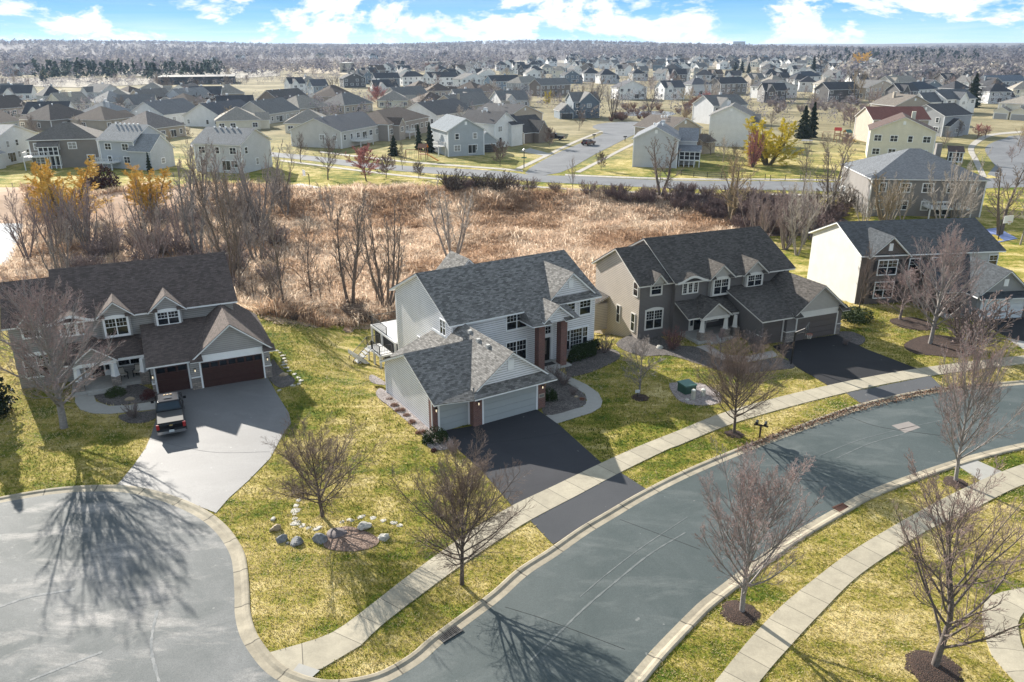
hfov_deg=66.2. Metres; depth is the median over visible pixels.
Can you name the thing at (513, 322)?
window
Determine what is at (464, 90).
house
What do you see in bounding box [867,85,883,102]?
bare tree
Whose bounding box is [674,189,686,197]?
bare shrub
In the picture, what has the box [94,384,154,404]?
front bed
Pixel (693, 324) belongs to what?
front door
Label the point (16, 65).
house
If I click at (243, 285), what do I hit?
bare tree
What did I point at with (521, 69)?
house
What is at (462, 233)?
marsh tree
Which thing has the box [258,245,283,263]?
bare shrub
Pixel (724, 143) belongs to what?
bare tree
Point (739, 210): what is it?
bare shrub
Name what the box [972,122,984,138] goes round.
bare tree
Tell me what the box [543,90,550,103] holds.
willow tree
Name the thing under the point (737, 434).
mulch ring
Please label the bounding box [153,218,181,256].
bare tree
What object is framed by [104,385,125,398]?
evergreen shrub
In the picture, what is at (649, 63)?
house
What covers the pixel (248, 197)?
marsh tree
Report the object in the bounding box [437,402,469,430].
garage door
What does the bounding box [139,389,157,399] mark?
evergreen shrub
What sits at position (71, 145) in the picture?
window
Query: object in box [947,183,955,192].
window
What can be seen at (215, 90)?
house
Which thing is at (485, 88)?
house
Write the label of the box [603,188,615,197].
bare shrub
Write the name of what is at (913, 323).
lawn bed
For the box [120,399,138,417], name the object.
bare shrub
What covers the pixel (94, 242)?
bare shrub
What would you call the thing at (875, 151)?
window
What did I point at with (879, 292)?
window
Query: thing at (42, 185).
willow tree
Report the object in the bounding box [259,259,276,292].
bare tree
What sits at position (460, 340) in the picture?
suburban house
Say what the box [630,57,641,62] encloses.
house
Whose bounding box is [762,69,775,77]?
house
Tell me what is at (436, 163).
marsh sidewalk
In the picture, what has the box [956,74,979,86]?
house
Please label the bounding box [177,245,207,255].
bare shrub
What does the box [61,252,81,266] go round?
bare shrub
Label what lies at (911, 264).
window
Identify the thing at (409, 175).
marsh path
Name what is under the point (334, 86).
suburban house
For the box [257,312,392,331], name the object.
rough edge
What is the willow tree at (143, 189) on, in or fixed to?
on the marsh ground at (118, 197)
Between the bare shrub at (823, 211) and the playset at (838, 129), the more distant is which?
the playset at (838, 129)
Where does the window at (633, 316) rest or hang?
in the craftsman house at (695, 287)
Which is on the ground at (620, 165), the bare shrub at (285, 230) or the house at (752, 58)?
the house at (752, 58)
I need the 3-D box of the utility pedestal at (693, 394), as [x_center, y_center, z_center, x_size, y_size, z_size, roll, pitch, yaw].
[14.450,4.269,62.511,0.351,0.900,0.351,2,21,5]
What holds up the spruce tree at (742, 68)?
on the ground at (620, 165)
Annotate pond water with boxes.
[0,223,22,263]
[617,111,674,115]
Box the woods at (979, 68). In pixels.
[831,54,1023,81]
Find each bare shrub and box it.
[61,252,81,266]
[68,254,95,265]
[71,255,96,265]
[77,236,113,259]
[77,252,105,265]
[84,224,123,249]
[85,237,118,257]
[100,229,122,241]
[106,240,127,252]
[111,254,140,262]
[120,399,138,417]
[123,234,150,248]
[124,221,147,235]
[125,242,160,259]
[136,232,174,255]
[140,203,169,222]
[151,229,181,247]
[167,231,203,254]
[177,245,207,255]
[180,203,202,218]
[180,219,200,235]
[182,213,204,225]
[208,232,243,253]
[209,248,243,269]
[224,248,247,268]
[232,208,258,226]
[232,275,246,289]
[237,228,260,243]
[240,249,249,259]
[251,220,272,231]
[254,262,284,282]
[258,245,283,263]
[259,222,290,245]
[265,228,290,245]
[288,310,300,320]
[340,302,354,312]
[341,303,360,317]
[345,305,365,317]
[349,297,369,306]
[355,309,372,321]
[436,167,468,191]
[446,438,460,452]
[459,178,472,188]
[466,178,481,190]
[469,171,491,191]
[483,170,515,192]
[506,176,523,186]
[513,182,525,189]
[522,177,540,190]
[546,181,561,190]
[546,365,564,381]
[556,371,570,384]
[568,386,577,394]
[578,179,597,194]
[597,334,614,352]
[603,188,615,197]
[607,184,622,196]
[610,182,627,194]
[611,189,625,199]
[617,184,632,192]
[618,113,626,120]
[621,191,635,202]
[635,191,650,202]
[638,184,657,198]
[642,191,656,202]
[644,184,660,194]
[661,186,680,201]
[662,324,684,349]
[667,182,683,193]
[668,198,685,207]
[670,194,686,205]
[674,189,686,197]
[678,182,696,195]
[679,181,699,191]
[683,189,705,201]
[690,202,708,215]
[692,200,710,212]
[697,186,712,194]
[699,185,716,200]
[704,205,721,217]
[706,196,724,204]
[706,327,730,354]
[709,206,727,218]
[710,207,727,218]
[718,184,733,196]
[729,215,749,227]
[732,211,750,225]
[736,207,747,215]
[740,200,756,212]
[742,201,760,215]
[744,328,771,352]
[745,188,764,199]
[753,192,770,205]
[761,194,778,207]
[766,219,783,232]
[773,103,784,112]
[777,222,796,235]
[777,341,786,349]
[778,187,795,197]
[797,104,804,110]
[808,190,824,200]
[809,212,830,225]
[811,222,827,229]
[817,217,834,225]
[822,209,840,219]
[822,211,841,222]
[824,204,847,217]
[829,185,858,209]
[834,201,852,215]
[936,290,1023,351]
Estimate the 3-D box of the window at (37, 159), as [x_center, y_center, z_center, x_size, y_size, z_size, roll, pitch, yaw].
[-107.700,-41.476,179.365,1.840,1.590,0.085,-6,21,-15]
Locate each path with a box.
[280,160,836,196]
[982,588,1023,681]
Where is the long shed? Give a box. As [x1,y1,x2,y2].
[158,74,235,84]
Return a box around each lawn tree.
[0,270,124,429]
[261,410,388,522]
[619,334,666,393]
[871,266,938,319]
[889,221,986,343]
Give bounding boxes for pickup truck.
[151,391,186,435]
[550,133,564,139]
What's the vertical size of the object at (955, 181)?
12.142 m
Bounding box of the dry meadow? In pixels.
[0,77,157,87]
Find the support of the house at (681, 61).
on the ground at (620, 165)
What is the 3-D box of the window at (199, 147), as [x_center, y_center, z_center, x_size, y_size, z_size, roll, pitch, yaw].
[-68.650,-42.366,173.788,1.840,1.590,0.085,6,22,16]
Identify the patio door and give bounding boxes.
[9,152,16,162]
[50,156,62,165]
[171,129,176,136]
[222,160,230,170]
[468,144,475,153]
[936,202,949,214]
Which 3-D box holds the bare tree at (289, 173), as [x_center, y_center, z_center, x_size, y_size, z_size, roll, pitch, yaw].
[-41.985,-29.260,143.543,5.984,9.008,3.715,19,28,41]
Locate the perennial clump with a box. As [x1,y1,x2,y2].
[416,429,426,433]
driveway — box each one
[117,378,290,512]
[446,410,600,505]
[522,148,549,155]
[773,335,916,384]
[979,317,1023,340]
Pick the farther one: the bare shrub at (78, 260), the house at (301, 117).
the house at (301, 117)
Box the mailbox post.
[754,420,767,436]
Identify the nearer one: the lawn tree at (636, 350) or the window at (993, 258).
the lawn tree at (636, 350)
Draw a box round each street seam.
[0,588,74,606]
[30,651,102,680]
[150,610,159,681]
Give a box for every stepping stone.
[290,520,300,525]
[291,508,300,512]
[312,526,321,530]
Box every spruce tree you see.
[0,376,20,418]
[146,152,153,172]
[387,135,400,156]
[414,125,422,149]
[423,122,435,152]
[739,61,745,72]
[746,63,751,72]
[793,105,813,138]
[808,102,818,137]
[811,55,816,70]
[968,73,982,107]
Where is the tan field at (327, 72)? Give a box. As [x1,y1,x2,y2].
[274,62,369,74]
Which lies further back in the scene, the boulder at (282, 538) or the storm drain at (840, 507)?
the storm drain at (840, 507)
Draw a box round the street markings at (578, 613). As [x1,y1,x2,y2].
[527,532,685,662]
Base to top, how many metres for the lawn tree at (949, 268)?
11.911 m
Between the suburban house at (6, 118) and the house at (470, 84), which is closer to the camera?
the suburban house at (6, 118)
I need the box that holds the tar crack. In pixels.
[507,607,623,648]
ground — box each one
[0,43,1023,681]
[0,187,754,330]
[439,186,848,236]
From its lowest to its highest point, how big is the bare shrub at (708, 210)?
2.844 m
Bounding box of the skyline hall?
[733,41,744,47]
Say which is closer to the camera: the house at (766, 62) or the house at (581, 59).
the house at (766, 62)
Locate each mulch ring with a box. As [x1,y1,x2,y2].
[631,394,648,401]
[719,600,760,625]
[724,430,744,437]
[904,650,963,681]
[943,476,968,487]
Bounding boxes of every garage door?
[153,363,192,393]
[199,351,265,387]
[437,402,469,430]
[482,385,537,424]
[484,143,495,152]
[561,113,572,118]
[763,320,784,344]
[795,311,838,340]
[978,299,1023,318]
[993,113,1007,119]
[1010,114,1023,120]
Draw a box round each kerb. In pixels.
[0,380,1023,681]
[624,443,1023,681]
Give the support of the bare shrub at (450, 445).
on the ground at (620, 165)
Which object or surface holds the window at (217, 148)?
in the suburban house at (254, 144)
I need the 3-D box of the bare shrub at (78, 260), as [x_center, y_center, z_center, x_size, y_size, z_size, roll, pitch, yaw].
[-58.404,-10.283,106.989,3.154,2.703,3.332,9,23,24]
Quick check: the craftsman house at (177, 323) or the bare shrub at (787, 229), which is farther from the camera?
the bare shrub at (787, 229)
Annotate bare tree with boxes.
[3,208,39,258]
[10,68,23,77]
[23,119,41,132]
[23,198,46,237]
[24,114,39,128]
[31,221,75,270]
[40,190,67,239]
[48,182,95,235]
[57,198,74,237]
[58,200,76,242]
[60,195,89,238]
[61,219,75,245]
[67,201,100,246]
[112,96,130,107]
[118,200,163,258]
[127,203,172,258]
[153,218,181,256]
[159,74,173,85]
[160,184,194,235]
[164,208,179,236]
[173,183,195,220]
[182,126,193,141]
[191,144,208,197]
[191,177,203,200]
[197,202,231,252]
[207,188,233,230]
[215,161,246,211]
[215,189,233,213]
[220,75,233,84]
[227,191,254,230]
[233,182,254,235]
[235,268,258,299]
[237,274,250,294]
[238,206,268,261]
[241,177,269,215]
[249,193,269,221]
[256,264,277,299]
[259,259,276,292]
[260,279,281,298]
[263,160,286,198]
[267,166,285,212]
[268,177,293,215]
[270,173,286,205]
[271,156,293,201]
[281,142,296,158]
[301,274,318,296]
[308,267,325,300]
[320,261,337,291]
[366,85,387,106]
[367,268,392,300]
[455,104,467,116]
[590,76,607,100]
[606,85,621,118]
[642,85,659,111]
[645,76,656,89]
[677,87,687,101]
[678,109,693,119]
[686,88,696,99]
[697,133,705,146]
[701,74,719,94]
[702,131,718,154]
[715,135,732,161]
[726,144,743,158]
[733,181,763,226]
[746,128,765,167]
[748,188,778,227]
[757,196,790,236]
[766,110,778,126]
[773,189,807,233]
[776,188,807,243]
[780,182,809,212]
[782,185,830,255]
[788,189,809,235]
[792,176,817,244]
[805,173,840,214]
[819,131,836,155]
[838,132,855,146]
[841,105,858,125]
[846,66,863,87]
[848,68,868,100]
[854,193,875,220]
[858,241,882,308]
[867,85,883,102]
[875,181,907,219]
[877,176,909,219]
[893,181,918,219]
[925,163,974,218]
[929,71,940,80]
[942,129,953,147]
[948,181,976,217]
[956,176,981,217]
[957,121,964,136]
[961,179,986,216]
[966,75,981,91]
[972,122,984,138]
[983,125,992,136]
[1006,145,1019,161]
[1013,125,1023,143]
[1015,136,1023,152]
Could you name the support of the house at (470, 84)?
on the ground at (620, 165)
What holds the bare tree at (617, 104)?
on the ground at (620, 165)
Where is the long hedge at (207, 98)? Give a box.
[157,92,219,101]
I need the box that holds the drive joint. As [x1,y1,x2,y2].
[150,439,246,452]
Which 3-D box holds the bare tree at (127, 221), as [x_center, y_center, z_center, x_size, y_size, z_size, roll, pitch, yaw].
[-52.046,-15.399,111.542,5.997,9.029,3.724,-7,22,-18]
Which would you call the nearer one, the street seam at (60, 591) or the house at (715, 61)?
the street seam at (60, 591)
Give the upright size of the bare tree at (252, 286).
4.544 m
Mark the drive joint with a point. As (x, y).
(201, 450)
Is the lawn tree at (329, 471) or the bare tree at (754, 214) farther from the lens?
the bare tree at (754, 214)
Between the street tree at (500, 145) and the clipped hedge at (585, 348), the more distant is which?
the street tree at (500, 145)
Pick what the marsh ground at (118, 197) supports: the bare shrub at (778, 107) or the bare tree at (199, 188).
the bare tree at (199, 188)
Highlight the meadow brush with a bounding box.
[0,70,341,117]
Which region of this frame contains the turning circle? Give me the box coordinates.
[0,491,279,681]
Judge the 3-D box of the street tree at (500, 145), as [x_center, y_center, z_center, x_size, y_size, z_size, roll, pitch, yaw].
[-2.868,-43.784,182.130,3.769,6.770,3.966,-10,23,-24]
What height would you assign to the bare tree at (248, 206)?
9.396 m
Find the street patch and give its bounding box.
[892,421,919,432]
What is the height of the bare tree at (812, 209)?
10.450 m
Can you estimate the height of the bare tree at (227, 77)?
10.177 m
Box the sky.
[0,0,1023,44]
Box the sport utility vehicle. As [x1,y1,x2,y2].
[581,139,595,145]
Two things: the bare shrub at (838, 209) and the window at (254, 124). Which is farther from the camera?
the window at (254, 124)
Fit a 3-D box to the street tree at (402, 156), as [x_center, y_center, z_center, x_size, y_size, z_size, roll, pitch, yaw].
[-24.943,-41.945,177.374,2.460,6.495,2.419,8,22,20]
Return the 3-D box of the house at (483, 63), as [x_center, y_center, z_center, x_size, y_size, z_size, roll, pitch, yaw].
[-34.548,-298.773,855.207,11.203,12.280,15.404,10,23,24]
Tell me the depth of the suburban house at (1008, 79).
480.57 m
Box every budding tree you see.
[343,143,381,180]
[374,154,395,177]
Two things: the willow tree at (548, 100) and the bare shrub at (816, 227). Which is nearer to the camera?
the bare shrub at (816, 227)
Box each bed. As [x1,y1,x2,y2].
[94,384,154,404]
[118,410,155,422]
[268,359,294,387]
[323,526,378,551]
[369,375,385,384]
[376,388,453,450]
[542,379,585,414]
[565,348,619,376]
[616,335,794,372]
[669,382,721,405]
[837,331,864,344]
[890,317,938,330]
[904,335,968,357]
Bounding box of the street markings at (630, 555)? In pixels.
[580,517,686,596]
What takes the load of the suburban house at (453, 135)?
on the ground at (620, 165)
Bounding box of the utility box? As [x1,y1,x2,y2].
[677,379,696,394]
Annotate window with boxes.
[20,326,41,339]
[22,352,49,378]
[36,157,44,162]
[67,142,76,148]
[68,324,77,335]
[76,322,84,335]
[86,154,95,160]
[102,315,130,337]
[104,143,111,149]
[117,358,138,366]
[121,143,128,150]
[123,156,130,163]
[155,308,180,325]
[198,146,204,152]
[214,147,219,153]
[229,147,236,154]
[230,160,237,167]
[252,122,257,126]
[319,134,324,139]
[439,318,445,336]
[454,145,460,151]
[505,338,526,358]
[506,314,527,331]
[545,325,550,334]
[567,329,570,350]
[568,303,575,311]
[569,326,582,348]
[578,300,591,315]
[582,325,588,342]
[616,304,620,323]
[630,312,635,332]
[633,281,638,297]
[644,307,663,330]
[650,285,662,296]
[682,284,687,294]
[687,283,693,293]
[693,282,698,292]
[712,276,729,295]
[746,272,762,286]
[871,148,879,154]
[872,281,894,298]
[873,134,881,140]
[876,259,898,275]
[878,182,886,191]
[889,135,898,141]
[896,200,908,209]
[899,183,911,192]
[907,136,913,142]
[908,258,920,270]
[920,201,928,210]
[921,183,933,192]
[922,136,931,142]
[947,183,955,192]
[988,254,998,264]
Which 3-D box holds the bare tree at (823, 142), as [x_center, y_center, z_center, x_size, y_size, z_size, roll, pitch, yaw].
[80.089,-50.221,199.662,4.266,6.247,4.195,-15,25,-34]
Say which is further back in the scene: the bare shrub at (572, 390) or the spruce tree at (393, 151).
the spruce tree at (393, 151)
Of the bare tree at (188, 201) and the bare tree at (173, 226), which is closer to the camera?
the bare tree at (173, 226)
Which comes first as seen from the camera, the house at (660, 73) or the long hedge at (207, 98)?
the long hedge at (207, 98)
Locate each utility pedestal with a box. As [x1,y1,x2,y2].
[691,389,695,399]
[701,388,705,396]
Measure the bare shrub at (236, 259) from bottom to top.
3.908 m
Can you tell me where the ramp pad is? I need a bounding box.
[293,663,319,676]
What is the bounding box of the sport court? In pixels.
[987,228,1017,241]
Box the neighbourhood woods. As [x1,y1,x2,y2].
[277,71,1017,124]
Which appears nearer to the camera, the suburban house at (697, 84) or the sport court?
the sport court
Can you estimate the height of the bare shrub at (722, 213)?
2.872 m
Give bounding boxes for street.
[190,144,1023,190]
[389,385,1023,681]
[526,122,637,174]
[985,135,1023,178]
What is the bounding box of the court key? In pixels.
[991,234,1002,240]
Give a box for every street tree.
[291,133,308,162]
[313,133,343,179]
[380,423,533,585]
[396,142,405,169]
[412,161,424,176]
[490,138,508,162]
[543,126,554,144]
[574,108,585,127]
[596,151,607,167]
[692,329,794,432]
[695,435,825,611]
[891,449,1023,666]
[932,320,1023,480]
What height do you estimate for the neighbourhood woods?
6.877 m
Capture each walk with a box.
[959,461,1001,479]
[1007,338,1023,348]
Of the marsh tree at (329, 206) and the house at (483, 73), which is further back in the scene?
the house at (483, 73)
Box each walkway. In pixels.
[75,394,154,413]
[546,370,602,422]
[696,344,777,361]
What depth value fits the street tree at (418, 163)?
165.23 m
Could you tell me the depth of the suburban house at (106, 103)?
276.80 m
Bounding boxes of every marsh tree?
[0,183,32,263]
[24,183,65,249]
[46,211,74,260]
[71,177,95,242]
[93,191,125,253]
[96,211,126,262]
[122,176,160,244]
[147,206,168,257]
[168,139,205,213]
[172,142,216,254]
[185,162,241,279]
[203,137,237,218]
[203,168,267,290]
[229,139,283,229]
[245,195,292,312]
[289,211,322,299]
[315,182,335,221]
[329,189,370,303]
[358,191,407,310]
[421,177,473,255]
[567,159,575,183]
[644,136,682,195]
[710,146,758,223]
[757,200,776,233]
[773,197,815,249]
[796,200,824,239]
[798,142,819,192]
[815,138,856,212]
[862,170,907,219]
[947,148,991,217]
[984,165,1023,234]
[1014,174,1023,244]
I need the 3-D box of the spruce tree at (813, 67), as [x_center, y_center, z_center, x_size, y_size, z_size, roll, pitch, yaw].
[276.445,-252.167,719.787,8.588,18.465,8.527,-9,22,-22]
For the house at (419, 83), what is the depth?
458.84 m
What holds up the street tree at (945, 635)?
on the ground at (620, 165)
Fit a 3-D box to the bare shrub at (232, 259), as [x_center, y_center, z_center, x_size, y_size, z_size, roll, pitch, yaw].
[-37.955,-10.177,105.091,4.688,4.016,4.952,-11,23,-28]
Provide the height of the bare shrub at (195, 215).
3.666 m
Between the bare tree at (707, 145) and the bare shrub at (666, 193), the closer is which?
the bare shrub at (666, 193)
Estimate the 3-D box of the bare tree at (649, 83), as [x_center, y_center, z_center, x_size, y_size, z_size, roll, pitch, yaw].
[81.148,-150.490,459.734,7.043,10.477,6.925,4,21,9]
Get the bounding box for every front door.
[84,364,110,377]
[545,323,552,360]
[688,319,705,330]
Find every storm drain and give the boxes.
[438,625,462,642]
[832,503,848,511]
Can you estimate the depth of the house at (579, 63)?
846.05 m
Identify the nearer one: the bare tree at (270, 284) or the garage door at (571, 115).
the bare tree at (270, 284)
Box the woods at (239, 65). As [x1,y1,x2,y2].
[0,55,502,77]
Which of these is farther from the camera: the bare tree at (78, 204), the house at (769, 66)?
the house at (769, 66)
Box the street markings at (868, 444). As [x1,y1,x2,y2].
[836,433,904,458]
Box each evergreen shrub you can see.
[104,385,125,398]
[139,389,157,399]
[421,424,448,444]
[545,386,557,401]
[841,309,864,323]
[845,306,874,323]
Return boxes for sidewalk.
[270,355,1023,669]
[320,151,522,171]
[515,131,602,168]
[565,174,839,180]
[576,143,632,171]
[715,464,1023,681]
[968,131,1021,176]
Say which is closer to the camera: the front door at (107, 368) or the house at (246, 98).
the front door at (107, 368)
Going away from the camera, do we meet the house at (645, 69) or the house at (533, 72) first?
the house at (533, 72)
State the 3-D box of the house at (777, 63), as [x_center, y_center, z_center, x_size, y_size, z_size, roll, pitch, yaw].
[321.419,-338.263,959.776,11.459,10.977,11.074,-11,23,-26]
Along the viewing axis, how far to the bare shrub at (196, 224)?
126.63 m
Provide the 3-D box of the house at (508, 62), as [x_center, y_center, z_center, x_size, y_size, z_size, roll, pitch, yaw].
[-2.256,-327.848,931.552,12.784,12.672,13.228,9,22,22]
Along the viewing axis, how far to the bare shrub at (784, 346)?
72.76 m
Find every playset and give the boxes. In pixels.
[404,144,438,160]
[821,127,842,139]
[832,129,855,142]
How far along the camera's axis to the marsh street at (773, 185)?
163.83 m
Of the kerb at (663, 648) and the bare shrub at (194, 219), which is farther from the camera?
the bare shrub at (194, 219)
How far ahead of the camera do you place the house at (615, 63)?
961.44 m
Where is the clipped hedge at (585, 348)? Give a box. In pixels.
[567,338,599,362]
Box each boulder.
[124,397,134,400]
[269,524,280,531]
[276,534,287,542]
[279,372,287,376]
[290,536,303,546]
[312,533,327,543]
[357,521,371,529]
[377,533,389,540]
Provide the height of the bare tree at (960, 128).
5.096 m
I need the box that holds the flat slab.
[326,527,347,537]
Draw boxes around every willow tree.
[23,155,114,220]
[122,163,173,213]
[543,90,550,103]
[742,116,803,164]
[852,52,871,63]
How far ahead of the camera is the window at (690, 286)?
75.26 m
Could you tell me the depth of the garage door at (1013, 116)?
294.57 m
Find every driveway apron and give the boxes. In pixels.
[530,472,645,543]
[846,376,940,405]
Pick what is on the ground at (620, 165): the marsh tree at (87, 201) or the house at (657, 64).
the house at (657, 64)
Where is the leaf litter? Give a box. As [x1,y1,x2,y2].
[735,381,1001,451]
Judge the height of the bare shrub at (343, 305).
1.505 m
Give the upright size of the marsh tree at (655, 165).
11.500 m
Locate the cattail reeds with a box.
[0,178,754,327]
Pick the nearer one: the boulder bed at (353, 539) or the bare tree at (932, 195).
the boulder bed at (353, 539)
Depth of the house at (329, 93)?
380.42 m
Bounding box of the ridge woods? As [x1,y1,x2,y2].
[0,38,1023,62]
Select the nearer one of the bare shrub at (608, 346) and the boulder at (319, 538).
the boulder at (319, 538)
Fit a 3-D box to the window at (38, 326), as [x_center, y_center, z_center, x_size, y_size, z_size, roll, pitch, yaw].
[-38.934,-0.800,63.484,1.370,1.320,0.090,-10,23,-24]
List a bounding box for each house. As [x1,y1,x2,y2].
[0,82,24,84]
[0,83,37,99]
[0,95,25,116]
[0,110,19,125]
[0,124,38,168]
[0,252,275,396]
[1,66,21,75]
[13,62,30,74]
[17,103,83,129]
[22,99,76,114]
[22,122,103,170]
[35,84,58,100]
[45,90,92,110]
[68,106,134,129]
[81,82,118,97]
[83,99,130,111]
[90,90,118,105]
[93,123,174,169]
[112,89,129,94]
[116,92,156,109]
[118,110,186,137]
[121,86,137,92]
[130,88,168,98]
[130,98,194,122]
[139,82,172,90]
[165,87,214,99]
[169,83,198,90]
[170,93,206,105]
[182,99,245,126]
[191,85,222,97]
[191,126,272,173]
[214,106,269,128]
[215,93,253,102]
[220,82,244,94]
[234,54,245,60]
[241,97,300,123]
[256,88,308,99]
[283,77,305,93]
[283,109,330,132]
[287,95,330,114]
[288,111,378,148]
[303,74,312,92]
[306,79,328,96]
[311,88,345,101]
[313,84,350,94]
[315,52,324,58]
[323,92,372,113]
[339,71,365,87]
[348,250,601,431]
[354,69,371,83]
[359,66,377,72]
[367,107,429,140]
[368,53,377,58]
[368,65,385,72]
[369,78,398,92]
[371,72,399,86]
[377,90,415,107]
[383,62,396,72]
[384,86,426,95]
[392,60,404,68]
[396,67,408,74]
[397,65,410,70]
[399,71,422,85]
[406,98,472,124]
[407,80,433,87]
[410,92,440,104]
[422,71,458,85]
[425,63,434,72]
[425,83,456,96]
[429,64,446,71]
[430,114,497,156]
[437,91,493,109]
[442,68,460,74]
[449,87,485,95]
[450,65,465,71]
[452,72,484,86]
[455,67,466,73]
[457,81,482,88]
[461,107,523,147]
[465,62,479,72]
[474,67,495,74]
[475,61,486,67]
[476,101,543,119]
[477,69,492,77]
[479,83,501,96]
[483,74,517,89]
[488,88,530,105]
[495,61,509,70]
[499,67,514,74]
[504,59,513,68]
[506,76,536,92]
[511,61,524,66]
[512,64,520,73]
[516,114,548,143]
[517,65,530,75]
[522,67,544,77]
[526,65,546,77]
[527,58,536,63]
[527,61,541,66]
[528,78,570,96]
[539,64,553,73]
[545,58,557,65]
[551,66,564,77]
[553,91,600,118]
[560,62,570,68]
[560,69,582,82]
[564,57,574,64]
[567,64,582,72]
[573,60,585,67]
[575,57,586,61]
[581,63,593,70]
[581,68,597,81]
[586,59,598,67]
[591,226,850,344]
[595,69,618,83]
[599,59,611,68]
[611,59,619,67]
[611,79,647,99]
[615,63,631,75]
[628,69,647,80]
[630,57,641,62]
[631,65,648,73]
[632,120,701,167]
[633,114,716,153]
[634,61,644,65]
[646,59,658,68]
[653,60,665,70]
[653,68,666,80]
[654,79,685,99]
[664,64,679,68]
[665,59,678,64]
[665,61,682,67]
[666,68,687,82]
[674,58,684,64]
[681,62,690,68]
[683,76,711,95]
[686,68,690,80]
[690,67,700,77]
[691,62,707,69]
[692,92,748,123]
[695,69,715,81]
[697,58,709,67]
[707,69,723,76]
[708,58,714,65]
[709,77,747,94]
[709,101,761,146]
[712,59,723,66]
[717,60,731,68]
[724,69,741,76]
[726,54,734,61]
[729,59,739,68]
[738,58,746,65]
[743,72,765,87]
[747,55,756,61]
[750,59,762,66]
[750,79,798,97]
[757,83,787,102]
[759,60,774,69]
[760,64,777,72]
[761,75,786,81]
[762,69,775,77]
[768,72,789,80]
[771,60,780,66]
[774,67,787,71]
[779,58,786,65]
[780,63,793,72]
[785,58,797,64]
[787,74,805,88]
[790,64,806,74]
[790,70,820,80]
[797,59,806,66]
[798,76,815,91]
[802,57,812,64]
[805,67,819,74]
[806,65,821,74]
[807,217,1023,318]
[813,77,836,92]
[813,81,858,101]
[815,60,827,68]
[816,64,824,73]
[822,68,843,81]
[824,57,835,62]
[825,63,837,70]
[839,143,990,218]
[844,73,868,83]
[853,106,931,141]
[858,78,891,99]
[865,111,964,162]
[870,92,931,105]
[879,75,916,83]
[884,83,918,94]
[897,70,935,76]
[910,80,937,92]
[917,88,977,112]
[919,78,942,88]
[922,103,973,136]
[929,62,944,68]
[933,73,957,84]
[938,81,968,90]
[955,71,972,75]
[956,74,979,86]
[978,83,1015,103]
[979,75,1023,85]
[979,76,1003,83]
[979,80,1009,88]
[992,93,1023,120]
[1007,81,1023,97]
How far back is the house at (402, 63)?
867.05 m
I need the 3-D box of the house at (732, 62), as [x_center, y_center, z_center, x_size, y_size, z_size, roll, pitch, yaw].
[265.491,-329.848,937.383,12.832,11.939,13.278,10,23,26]
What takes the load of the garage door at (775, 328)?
in the craftsman house at (695, 287)
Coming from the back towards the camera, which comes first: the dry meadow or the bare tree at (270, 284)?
the dry meadow
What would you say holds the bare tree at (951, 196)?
on the ground at (620, 165)
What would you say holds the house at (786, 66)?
on the ground at (620, 165)
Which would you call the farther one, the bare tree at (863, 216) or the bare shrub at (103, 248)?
the bare tree at (863, 216)
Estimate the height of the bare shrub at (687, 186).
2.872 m
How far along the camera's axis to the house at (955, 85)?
405.15 m
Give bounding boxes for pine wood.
[30,57,223,81]
[817,47,979,63]
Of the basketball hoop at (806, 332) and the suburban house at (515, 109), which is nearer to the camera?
the basketball hoop at (806, 332)
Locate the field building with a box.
[339,62,354,71]
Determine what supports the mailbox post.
on the ground at (620, 165)
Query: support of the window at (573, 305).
in the suburban house at (460, 340)
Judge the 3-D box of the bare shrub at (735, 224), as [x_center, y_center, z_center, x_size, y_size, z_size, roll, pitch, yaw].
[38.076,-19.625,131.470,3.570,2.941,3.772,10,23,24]
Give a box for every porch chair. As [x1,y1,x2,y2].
[118,367,128,379]
[132,364,139,376]
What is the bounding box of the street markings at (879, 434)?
[820,418,949,455]
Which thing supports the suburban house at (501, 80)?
on the ground at (620, 165)
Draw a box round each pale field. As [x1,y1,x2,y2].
[101,69,278,78]
[515,60,563,63]
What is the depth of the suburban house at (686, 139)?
181.06 m
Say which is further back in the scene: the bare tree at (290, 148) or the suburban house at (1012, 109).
the suburban house at (1012, 109)
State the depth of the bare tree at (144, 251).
104.58 m
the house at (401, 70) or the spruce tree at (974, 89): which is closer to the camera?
the spruce tree at (974, 89)
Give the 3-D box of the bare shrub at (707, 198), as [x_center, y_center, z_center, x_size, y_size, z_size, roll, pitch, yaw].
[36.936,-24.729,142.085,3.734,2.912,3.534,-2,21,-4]
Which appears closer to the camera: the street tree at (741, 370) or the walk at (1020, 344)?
the street tree at (741, 370)
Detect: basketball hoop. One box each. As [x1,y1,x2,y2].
[301,169,309,186]
[790,322,812,363]
[998,215,1013,238]
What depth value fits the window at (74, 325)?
64.30 m
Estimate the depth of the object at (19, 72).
711.75 m
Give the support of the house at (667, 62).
on the ground at (620, 165)
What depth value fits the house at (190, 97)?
338.37 m
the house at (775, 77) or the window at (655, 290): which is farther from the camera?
the house at (775, 77)
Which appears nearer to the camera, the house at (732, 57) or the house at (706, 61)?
the house at (706, 61)
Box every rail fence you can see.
[681,170,765,178]
[770,174,833,180]
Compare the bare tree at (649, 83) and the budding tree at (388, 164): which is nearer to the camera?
the budding tree at (388, 164)

